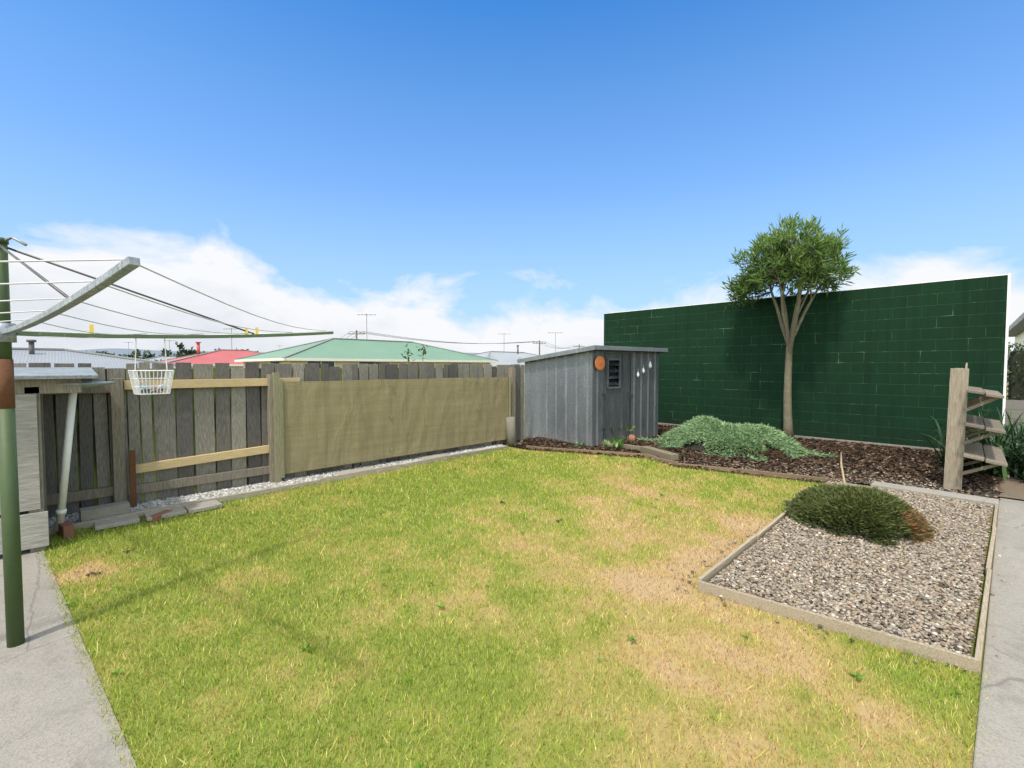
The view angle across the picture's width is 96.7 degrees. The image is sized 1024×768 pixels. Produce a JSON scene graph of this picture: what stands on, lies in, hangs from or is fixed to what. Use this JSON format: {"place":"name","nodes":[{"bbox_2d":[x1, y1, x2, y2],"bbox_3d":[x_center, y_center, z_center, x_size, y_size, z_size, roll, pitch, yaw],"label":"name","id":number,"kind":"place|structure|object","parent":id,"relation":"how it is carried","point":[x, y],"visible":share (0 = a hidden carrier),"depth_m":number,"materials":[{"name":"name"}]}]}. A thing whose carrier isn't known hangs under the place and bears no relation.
{"place":"outdoors","nodes":[
{"label":"outdoors","id":0,"kind":"place"},
{"bbox_2d":[0,549,135,767],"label":"path","id":1,"kind":"structure","parent":0,"point":[50,717],"depth_m":2.09,"materials":[{"name":"concrete"}]},
{"bbox_2d":[0,237,24,647],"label":"hoist pole","id":2,"kind":"object","parent":1,"relation":"on","point":[12,557],"visible":0.85,"depth_m":2.43,"materials":[{"name":"green metal"}]},
{"bbox_2d":[0,359,15,408],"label":"clothesline post sleeve","id":3,"kind":"object","parent":2,"relation":"attached to","point":[7,390],"visible":1,"depth_m":2.40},
{"bbox_2d":[0,236,27,342],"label":"hoist hub","id":4,"kind":"object","parent":2,"relation":"attached to","point":[12,338],"visible":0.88,"depth_m":2.39,"materials":[{"name":"metal"}]},
{"bbox_2d":[0,245,254,333],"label":"hoist stays","id":5,"kind":"object","parent":4,"relation":"attached to","point":[62,293],"visible":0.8,"depth_m":2.57,"materials":[{"name":"grey metal"}]},
{"bbox_2d":[1,256,139,334],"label":"hoist arm","id":6,"kind":"object","parent":5,"relation":"hanging from","point":[121,269],"visible":1,"depth_m":1.55},
{"bbox_2d":[0,259,325,337],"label":"clothesline wires","id":7,"kind":"object","parent":6,"relation":"attached to","point":[120,312],"visible":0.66,"depth_m":1.91,"materials":[{"name":"white metal"}]},
{"bbox_2d":[17,331,333,338],"bbox_3d":[-2.128,-0.363,3.239,0.028,0.144,1.917,1,3,34],"label":"hoist arm","id":8,"kind":"object","parent":5,"relation":"attached to","point":[53,334],"visible":0.94,"depth_m":2.97},
{"bbox_2d":[128,338,174,394],"bbox_3d":[-2.335,-0.120,2.946,0.147,0.372,0.207,1,3,34],"label":"peg basket","id":9,"kind":"object","parent":8,"relation":"hanging from","point":[137,384],"visible":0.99,"depth_m":2.91,"materials":[{"name":"white plastic"}]},
{"bbox_2d":[137,382,163,389],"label":"clothes pegs","id":10,"kind":"object","parent":9,"relation":"in","point":[144,384],"visible":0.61,"depth_m":2.93,"materials":[{"name":"white plastic"}]},
{"bbox_2d":[89,325,257,333],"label":"clothes pegs","id":11,"kind":"object","parent":8,"relation":"attached to","point":[91,328],"visible":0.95,"depth_m":2.70,"materials":[{"name":"yellow"}]},
{"bbox_2d":[12,349,174,368],"bbox_3d":[-17.523,-0.708,15.343,13.400,0.950,9.900,-2,3,-45],"label":"house roof","id":12,"kind":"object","parent":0,"point":[52,357],"visible":0.3,"depth_m":15.49,"materials":[{"name":"grey metal"}]},
{"bbox_2d":[26,340,35,353],"bbox_3d":[-16.215,-1.179,15.361,0.238,0.630,0.226,-2,3,-45],"label":"roof vent pipe","id":13,"kind":"object","parent":12,"relation":"on","point":[31,345],"visible":0.83,"depth_m":15.31,"materials":[{"name":"grey metal"}]},
{"bbox_2d":[12,347,192,367],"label":"grey ridge caps","id":14,"kind":"object","parent":12,"relation":"on","point":[94,353],"visible":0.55,"depth_m":16.48,"materials":[{"name":"grey metal"}]},
{"bbox_2d":[129,450,136,506],"bbox_3d":[-3.997,1.019,4.799,0.050,0.640,0.030,-2,3,-45],"label":"fence stake","id":15,"kind":"object","parent":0,"point":[132,472],"visible":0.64,"depth_m":4.79,"materials":[{"name":"brown wood"}]},
{"bbox_2d":[147,356,175,360],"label":"house roof","id":16,"kind":"object","parent":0,"point":[162,357],"visible":0.13,"depth_m":53.45,"materials":[{"name":"grey metal"}]},
{"bbox_2d":[161,350,259,363],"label":"house roof","id":17,"kind":"structure","parent":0,"point":[225,356],"depth_m":37.74,"materials":[{"name":"red metal"}]},
{"bbox_2d":[195,342,200,354],"bbox_3d":[-26.061,-2.907,37.806,0.408,1.180,0.388,-2,3,-45],"label":"chimney pipe","id":18,"kind":"object","parent":17,"relation":"on","point":[198,347],"visible":0.83,"depth_m":37.71,"materials":[{"name":"red metal"}]},
{"bbox_2d":[161,349,260,362],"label":"red house ridge caps","id":19,"kind":"object","parent":17,"relation":"on","point":[200,354],"visible":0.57,"depth_m":40.19,"materials":[{"name":"red metal"}]},
{"bbox_2d":[191,364,243,365],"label":"red house fascia","id":20,"kind":"structure","parent":17,"relation":"attached to","point":[229,364],"depth_m":36.66,"materials":[{"name":"paint"}]},
{"bbox_2d":[237,339,496,360],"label":"house roof","id":21,"kind":"structure","parent":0,"point":[351,349],"depth_m":31.58,"materials":[{"name":"green metal"}]},
{"bbox_2d":[234,358,497,362],"bbox_3d":[-10.414,-1.735,34.621,16.430,0.160,9.930,-2,3,-45],"label":"roof gutter","id":22,"kind":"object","parent":21,"relation":"attached to","point":[325,359],"depth_m":29.30,"materials":[{"name":"white metal"}]},
{"bbox_2d":[234,338,497,360],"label":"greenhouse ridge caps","id":23,"kind":"object","parent":21,"relation":"on","point":[296,352],"visible":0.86,"depth_m":32.22,"materials":[{"name":"metal"}]},
{"bbox_2d":[401,344,427,363],"bbox_3d":[-2.180,-0.281,10.061,0.717,1.240,0.392,-2,3,-45],"label":"tree","id":24,"kind":"object","parent":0,"point":[423,352],"depth_m":10.04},
{"bbox_2d":[475,352,537,364],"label":"house roof","id":25,"kind":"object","parent":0,"point":[507,358],"visible":0.3,"depth_m":45.09,"materials":[{"name":"grey metal"}]},
{"bbox_2d":[472,351,535,357],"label":"ridge caps","id":26,"kind":"object","parent":25,"relation":"on","point":[499,351],"visible":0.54,"depth_m":46.36,"materials":[{"name":"grey metal"}]},
{"bbox_2d":[0,0,1023,354],"label":"sky","id":27,"kind":"structure","parent":0,"point":[462,172],"materials":[{"name":"blue"}]},
{"bbox_2d":[79,348,1008,357],"bbox_3d":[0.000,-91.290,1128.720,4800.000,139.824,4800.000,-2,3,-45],"label":"distant hills","id":28,"kind":"structure","parent":0,"point":[117,351],"depth_m":2433.68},
{"bbox_2d":[609,360,615,386],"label":"louvers","id":29,"kind":"object","parent":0,"point":[612,373],"visible":0.2,"depth_m":8.83,"materials":[{"name":"grey metal"}]},
{"bbox_2d":[500,444,1023,500],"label":"yard ground","id":30,"kind":"structure","parent":0,"point":[997,498],"depth_m":5.25,"materials":[{"name":"soil"}]},
{"bbox_2d":[14,379,81,552],"bbox_3d":[-5.505,0.707,2.738,4.250,1.420,0.943,-2,3,-45],"label":"lean-to frame","id":31,"kind":"object","parent":30,"relation":"on","point":[39,388],"visible":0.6,"depth_m":3.73,"materials":[{"name":"grey wood"}]},
{"bbox_2d":[0,394,48,554],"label":"wall","id":32,"kind":"structure","parent":31,"relation":"attached to","point":[34,529],"depth_m":3.66,"materials":[{"name":"beige wood"}]},
{"bbox_2d":[14,367,97,379],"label":"lean-to roof","id":33,"kind":"structure","parent":31,"relation":"on","point":[22,373],"depth_m":3.86,"materials":[{"name":"silver metal"}]},
{"bbox_2d":[55,393,76,530],"bbox_3d":[-3.976,0.686,4.062,0.246,1.268,0.071,0,2,4],"label":"downpipe","id":34,"kind":"object","parent":31,"relation":"attached to","point":[61,511],"visible":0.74,"depth_m":4.04,"materials":[{"name":"white plastic"}]},
{"bbox_2d":[57,381,114,389],"bbox_3d":[-3.853,0.021,4.023,0.520,0.072,0.520,-2,3,-45],"label":"gutter","id":35,"kind":"object","parent":34,"relation":"on","point":[88,384],"visible":0.36,"depth_m":3.98,"materials":[{"name":"grey metal"}]},
{"bbox_2d":[48,444,504,527],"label":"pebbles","id":36,"kind":"object","parent":30,"relation":"on","point":[72,518],"visible":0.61,"depth_m":5.49,"materials":[{"name":"white gravel"}]},
{"bbox_2d":[79,500,129,521],"bbox_3d":[-3.987,1.272,4.460,0.150,0.160,0.360,2,3,42],"label":"store block","id":37,"kind":"object","parent":36,"relation":"on","point":[102,511],"depth_m":4.41,"materials":[{"name":"grey concrete"}]},
{"bbox_2d":[94,453,449,530],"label":"pavers","id":38,"kind":"object","parent":36,"relation":"on","point":[176,511],"visible":0.67,"depth_m":4.62,"materials":[{"name":"concrete"}]},
{"bbox_2d":[43,368,515,505],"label":"fence posts","id":39,"kind":"object","parent":30,"relation":"on","point":[119,490],"visible":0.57,"depth_m":4.77,"materials":[{"name":"brown wood"}]},
{"bbox_2d":[124,378,299,473],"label":"new fence rails","id":40,"kind":"object","parent":39,"relation":"attached to","point":[184,461],"visible":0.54,"depth_m":5.31,"materials":[{"name":"beige wood"}]},
{"bbox_2d":[14,362,523,517],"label":"fence palings","id":41,"kind":"object","parent":39,"relation":"attached to","point":[244,399],"visible":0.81,"depth_m":5.25,"materials":[{"name":"wood"}]},
{"bbox_2d":[0,368,504,517],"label":"fence gaps","id":42,"kind":"object","parent":41,"relation":"attached to","point":[78,448],"visible":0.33,"depth_m":4.99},
{"bbox_2d":[272,373,510,482],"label":"cloth battens","id":43,"kind":"object","parent":39,"relation":"attached to","point":[278,414],"visible":0.92,"depth_m":5.81,"materials":[{"name":"brown wood"}]},
{"bbox_2d":[283,377,508,473],"bbox_3d":[-1.503,0.511,7.298,4.159,1.205,0.036,-2,3,-45],"label":"shade cloth","id":44,"kind":"object","parent":39,"relation":"attached to","point":[327,424],"visible":1,"depth_m":6.88,"materials":[{"name":"beige fabric"}]},
{"bbox_2d":[38,445,997,767],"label":"lawn base","id":45,"kind":"object","parent":30,"relation":"on","point":[657,739],"visible":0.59,"depth_m":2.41,"materials":[{"name":"green plant"}]},
{"bbox_2d":[57,510,172,539],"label":"bricks","id":46,"kind":"object","parent":45,"relation":"on","point":[65,529],"visible":0.75,"depth_m":4.04,"materials":[{"name":"red brick"}]},
{"bbox_2d":[49,446,507,535],"bbox_3d":[-2.134,1.254,6.245,0.047,0.106,5.980,2,3,43],"label":"lawn edging","id":47,"kind":"object","parent":45,"relation":"on","point":[140,514],"visible":0.64,"depth_m":5.64,"materials":[{"name":"grey concrete"}]},
{"bbox_2d":[86,491,561,575],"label":"lawn divots","id":48,"kind":"object","parent":45,"relation":"on","point":[127,551],"visible":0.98,"depth_m":3.71,"materials":[{"name":"brown soil"}]},
{"bbox_2d":[65,458,962,767],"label":"lawn weeds","id":49,"kind":"object","parent":45,"relation":"on","point":[631,638],"visible":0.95,"depth_m":2.51,"materials":[{"name":"green plant"}]},
{"bbox_2d":[526,446,828,483],"bbox_3d":[2.273,1.213,7.233,4.562,0.119,0.428,1,3,34],"label":"lawn edging","id":50,"kind":"object","parent":45,"relation":"on","point":[767,474],"visible":0.56,"depth_m":6.60,"materials":[{"name":"brown wood"}]},
{"bbox_2d":[676,482,1013,673],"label":"spilled pebbles","id":51,"kind":"object","parent":45,"relation":"on","point":[820,625],"visible":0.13,"depth_m":3.08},
{"bbox_2d":[713,507,988,654],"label":"stones","id":52,"kind":"object","parent":51,"relation":"on","point":[860,602],"visible":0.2,"depth_m":3.05,"materials":[{"name":"grey gravel"}]},
{"bbox_2d":[709,480,992,655],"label":"bed pebbles","id":53,"kind":"object","parent":52,"relation":"on","point":[958,515],"visible":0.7,"depth_m":3.24,"materials":[{"name":"grey gravel"}]},
{"bbox_2d":[784,500,910,539],"bbox_3d":[3.301,1.201,4.393,1.244,0.267,1.000,-5,6,-68],"label":"shrub underside","id":54,"kind":"object","parent":53,"relation":"on","point":[861,533],"depth_m":3.99,"materials":[{"name":"brown plant"}]},
{"bbox_2d":[782,482,940,548],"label":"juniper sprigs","id":55,"kind":"object","parent":53,"relation":"on","point":[868,506],"visible":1,"depth_m":4.06,"materials":[{"name":"green plant"}]},
{"bbox_2d":[840,452,845,485],"bbox_3d":[3.652,0.982,5.019,0.031,0.315,0.966,1,3,32],"label":"dry stick","id":56,"kind":"object","parent":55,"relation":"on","point":[843,476],"visible":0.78,"depth_m":5.05,"materials":[{"name":"beige wood"}]},
{"bbox_2d":[698,504,997,674],"bbox_3d":[3.204,1.351,3.963,4.038,0.132,1.543,-2,3,-45],"label":"bed edging","id":57,"kind":"object","parent":45,"relation":"on","point":[938,654],"visible":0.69,"depth_m":2.68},
{"bbox_2d":[871,481,998,508],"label":"bed kerb","id":58,"kind":"structure","parent":45,"relation":"on","point":[965,497],"depth_m":5.19,"materials":[{"name":"concrete"}]},
{"bbox_2d":[525,350,630,446],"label":"shed walls","id":59,"kind":"structure","parent":30,"relation":"on","point":[558,397],"depth_m":9.01,"materials":[{"name":"grey metal"}]},
{"bbox_2d":[517,345,667,362],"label":"shed roof","id":60,"kind":"structure","parent":59,"relation":"on","point":[596,347],"depth_m":8.81,"materials":[{"name":"grey metal"}]},
{"bbox_2d":[592,350,658,446],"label":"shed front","id":61,"kind":"structure","parent":59,"relation":"attached to","point":[644,407],"depth_m":9.19,"materials":[{"name":"grey metal"}]},
{"bbox_2d":[595,356,604,369],"bbox_3d":[1.628,-0.384,8.387,0.270,0.270,0.030,-2,3,-38],"label":"plaque","id":62,"kind":"object","parent":61,"relation":"attached to","point":[599,362],"visible":1,"depth_m":8.37,"materials":[{"name":"orange wood"}]},
{"bbox_2d":[603,353,630,442],"bbox_3d":[2.030,0.282,8.791,0.820,1.750,0.031,-2,3,-38],"label":"shed door","id":63,"kind":"structure","parent":61,"relation":"attached to","point":[616,408],"depth_m":8.83,"materials":[{"name":"grey metal"}]},
{"bbox_2d":[606,358,620,388],"bbox_3d":[1.947,-0.200,8.700,0.399,0.575,0.039,-2,3,-38],"label":"window frame","id":64,"kind":"object","parent":63,"relation":"attached to","point":[607,377],"visible":1,"depth_m":8.61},
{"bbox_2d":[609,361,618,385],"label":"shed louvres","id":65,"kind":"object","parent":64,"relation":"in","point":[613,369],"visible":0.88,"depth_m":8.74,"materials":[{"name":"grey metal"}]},
{"bbox_2d":[602,392,632,430],"bbox_3d":[2.050,0.212,8.774,0.905,1.300,0.025,-2,3,-38],"label":"door hardware","id":66,"kind":"object","parent":63,"relation":"attached to","point":[629,395],"visible":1,"depth_m":8.97,"materials":[{"name":"grey metal"}]},
{"bbox_2d":[636,362,651,376],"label":"ornaments","id":67,"kind":"object","parent":61,"relation":"attached to","point":[649,366],"visible":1,"depth_m":9.19,"materials":[{"name":"ceramic"}]},
{"bbox_2d":[505,443,998,498],"bbox_3d":[3.912,1.184,8.092,4.895,0.001,6.720,-2,3,-45],"label":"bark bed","id":68,"kind":"object","parent":30,"relation":"on","point":[908,482],"visible":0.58,"depth_m":6.24,"materials":[{"name":"brown wood"}]},
{"bbox_2d":[506,416,516,446],"bbox_3d":[-0.018,0.910,8.708,0.200,0.580,0.249,-2,3,-45],"label":"post","id":69,"kind":"object","parent":68,"relation":"on","point":[511,431],"visible":0.87,"depth_m":8.64,"materials":[{"name":"wood"}]},
{"bbox_2d":[627,434,634,440],"bbox_3d":[2.331,1.086,9.085,0.210,0.180,0.176,0,2,0],"label":"terracotta pot","id":70,"kind":"object","parent":68,"relation":"on","point":[631,437],"visible":0.61,"depth_m":9.02,"materials":[{"name":"ceramic"}]},
{"bbox_2d":[503,424,1004,500],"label":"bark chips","id":71,"kind":"object","parent":68,"relation":"on","point":[871,455],"visible":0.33,"depth_m":7.08,"materials":[{"name":"brown wood"}]},
{"bbox_2d":[601,436,624,449],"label":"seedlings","id":72,"kind":"object","parent":71,"relation":"on","point":[617,443],"visible":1,"depth_m":8.04,"materials":[{"name":"green plant"}]},
{"bbox_2d":[610,423,634,440],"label":"seedlings","id":73,"kind":"object","parent":71,"relation":"on","point":[625,425],"visible":0.19,"depth_m":8.89,"materials":[{"name":"green plant"}]},
{"bbox_2d":[602,441,678,460],"bbox_3d":[2.151,1.144,7.961,0.305,0.150,1.873,-1,3,-31],"label":"sleeper","id":74,"kind":"object","parent":71,"relation":"on","point":[664,454],"visible":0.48,"depth_m":7.54,"materials":[{"name":"brown wood"}]},
{"bbox_2d":[681,439,799,454],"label":"shrub shadow","id":75,"kind":"object","parent":71,"relation":"on","point":[693,445],"depth_m":8.00},
{"bbox_2d":[637,415,842,462],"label":"juniper sprigs","id":76,"kind":"object","parent":75,"relation":"on","point":[746,436],"visible":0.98,"depth_m":7.93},
{"bbox_2d":[722,212,860,438],"bbox_3d":[5.471,-1.167,9.179,2.306,4.587,2.350,-2,3,-45],"label":"yard tree","id":77,"kind":"object","parent":71,"relation":"on","point":[822,253],"depth_m":8.88,"materials":[{"name":"green plant"}]},
{"bbox_2d":[734,447,790,459],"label":"dead juniper sprigs","id":78,"kind":"object","parent":68,"relation":"on","point":[769,452],"visible":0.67,"depth_m":7.36,"materials":[{"name":"plant"}]},
{"bbox_2d":[617,454,997,497],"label":"chips","id":79,"kind":"object","parent":68,"relation":"on","point":[993,489],"visible":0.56,"depth_m":6.02,"materials":[{"name":"brown wood"}]},
{"bbox_2d":[883,404,1023,480],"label":"flax","id":80,"kind":"object","parent":68,"relation":"on","point":[1002,440],"visible":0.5,"depth_m":6.26,"materials":[{"name":"green plant"}]},
{"bbox_2d":[943,363,968,491],"bbox_3d":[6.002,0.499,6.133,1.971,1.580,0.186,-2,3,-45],"label":"post","id":81,"kind":"object","parent":68,"relation":"on","point":[956,421],"visible":0.95,"depth_m":5.44,"materials":[{"name":"beige wood"}]},
{"bbox_2d":[961,386,1007,474],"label":"wooden shelves","id":82,"kind":"object","parent":81,"relation":"attached to","point":[993,456],"visible":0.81,"depth_m":5.40,"materials":[{"name":"grey wood"}]},
{"bbox_2d":[524,370,1008,438],"bbox_3d":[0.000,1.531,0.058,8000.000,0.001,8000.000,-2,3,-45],"label":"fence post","id":83,"kind":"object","parent":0,"point":[1007,383],"depth_m":21.62,"materials":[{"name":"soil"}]},
{"bbox_2d":[119,349,154,358],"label":"tree leaves","id":84,"kind":"object","parent":83,"relation":"on","point":[145,355],"visible":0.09,"depth_m":59.58,"materials":[{"name":"green plant"}]},
{"bbox_2d":[154,341,203,360],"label":"tree leaves","id":85,"kind":"object","parent":83,"relation":"on","point":[184,351],"visible":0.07,"depth_m":53.36,"materials":[{"name":"green plant"}]},
{"bbox_2d":[213,366,243,367],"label":"red house walls","id":86,"kind":"structure","parent":83,"relation":"on","point":[233,366],"depth_m":37.12,"materials":[{"name":"paint"}]},
{"bbox_2d":[244,361,489,367],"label":"green house walls","id":87,"kind":"structure","parent":83,"relation":"on","point":[338,363],"depth_m":28.71,"materials":[{"name":"paint"}]},
{"bbox_2d":[249,361,461,367],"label":"house windows","id":88,"kind":"structure","parent":87,"relation":"in","point":[358,362],"depth_m":29.54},
{"bbox_2d":[250,361,471,367],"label":"house wall","id":89,"kind":"structure","parent":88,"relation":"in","point":[331,363],"depth_m":29.48,"materials":[{"name":"beige paint"}]},
{"bbox_2d":[533,340,545,354],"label":"pole","id":90,"kind":"object","parent":83,"relation":"on","point":[539,343],"visible":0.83,"depth_m":74.75,"materials":[{"name":"grey wood"}]},
{"bbox_2d":[658,423,939,450],"bbox_3d":[5.289,1.093,10.168,0.050,0.085,7.710,-2,3,-45],"label":"wall footing","id":91,"kind":"object","parent":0,"point":[880,444],"depth_m":8.72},
{"bbox_2d":[604,275,1007,448],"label":"block wall","id":92,"kind":"structure","parent":0,"point":[874,365],"depth_m":8.95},
{"bbox_2d":[604,273,1010,425],"bbox_3d":[5.368,-0.376,10.173,0.212,3.020,7.715,-2,3,-45],"label":"wall capping","id":93,"kind":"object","parent":92,"relation":"attached to","point":[1006,341],"depth_m":7.39,"materials":[{"name":"metal"}]},
{"bbox_2d":[973,498,1023,767],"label":"path","id":94,"kind":"structure","parent":0,"point":[1004,704],"depth_m":2.35,"materials":[{"name":"concrete"}]},
{"bbox_2d":[998,476,1023,499],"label":"slab","id":95,"kind":"structure","parent":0,"point":[1012,487],"depth_m":5.56,"materials":[{"name":"beige concrete"}]},
{"bbox_2d":[943,407,1023,454],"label":"leaves","id":96,"kind":"object","parent":95,"relation":"on","point":[1020,441],"visible":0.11,"depth_m":6.96,"materials":[{"name":"green plant"}]},
{"bbox_2d":[998,430,1023,481],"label":"flax","id":97,"kind":"object","parent":95,"relation":"on","point":[1019,454],"visible":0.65,"depth_m":6.03,"materials":[{"name":"green plant"}]},
{"bbox_2d":[1004,404,1023,437],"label":"flax","id":98,"kind":"object","parent":95,"relation":"on","point":[1016,426],"visible":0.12,"depth_m":7.61,"materials":[{"name":"green plant"}]},
{"bbox_2d":[1006,342,1023,399],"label":"hedge","id":99,"kind":"object","parent":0,"point":[1015,389],"depth_m":10.28,"materials":[{"name":"green plant"}]},
{"bbox_2d":[1015,331,1023,346],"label":"house walls","id":100,"kind":"structure","parent":0,"point":[1019,338],"depth_m":18.58,"materials":[{"name":"beige paint"}]},
{"bbox_2d":[1008,312,1023,336],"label":"house roof","id":101,"kind":"structure","parent":100,"relation":"on","point":[1016,327],"depth_m":16.23,"materials":[{"name":"grey metal"}]},
{"label":"path","id":102,"kind":"structure","parent":0,"visible":0},
{"bbox_2d":[1005,400,1023,431],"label":"block wall","id":103,"kind":"structure","parent":102,"relation":"on","point":[1018,406],"depth_m":9.75,"materials":[{"name":"white concrete"}]},
{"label":"pole","id":104,"kind":"object","parent":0,"visible":0},
{"bbox_2d":[96,331,575,355],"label":"power lines","id":105,"kind":"object","parent":104,"relation":"on","point":[439,341],"visible":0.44,"depth_m":66.62,"materials":[{"name":"grey metal"}]}
]}

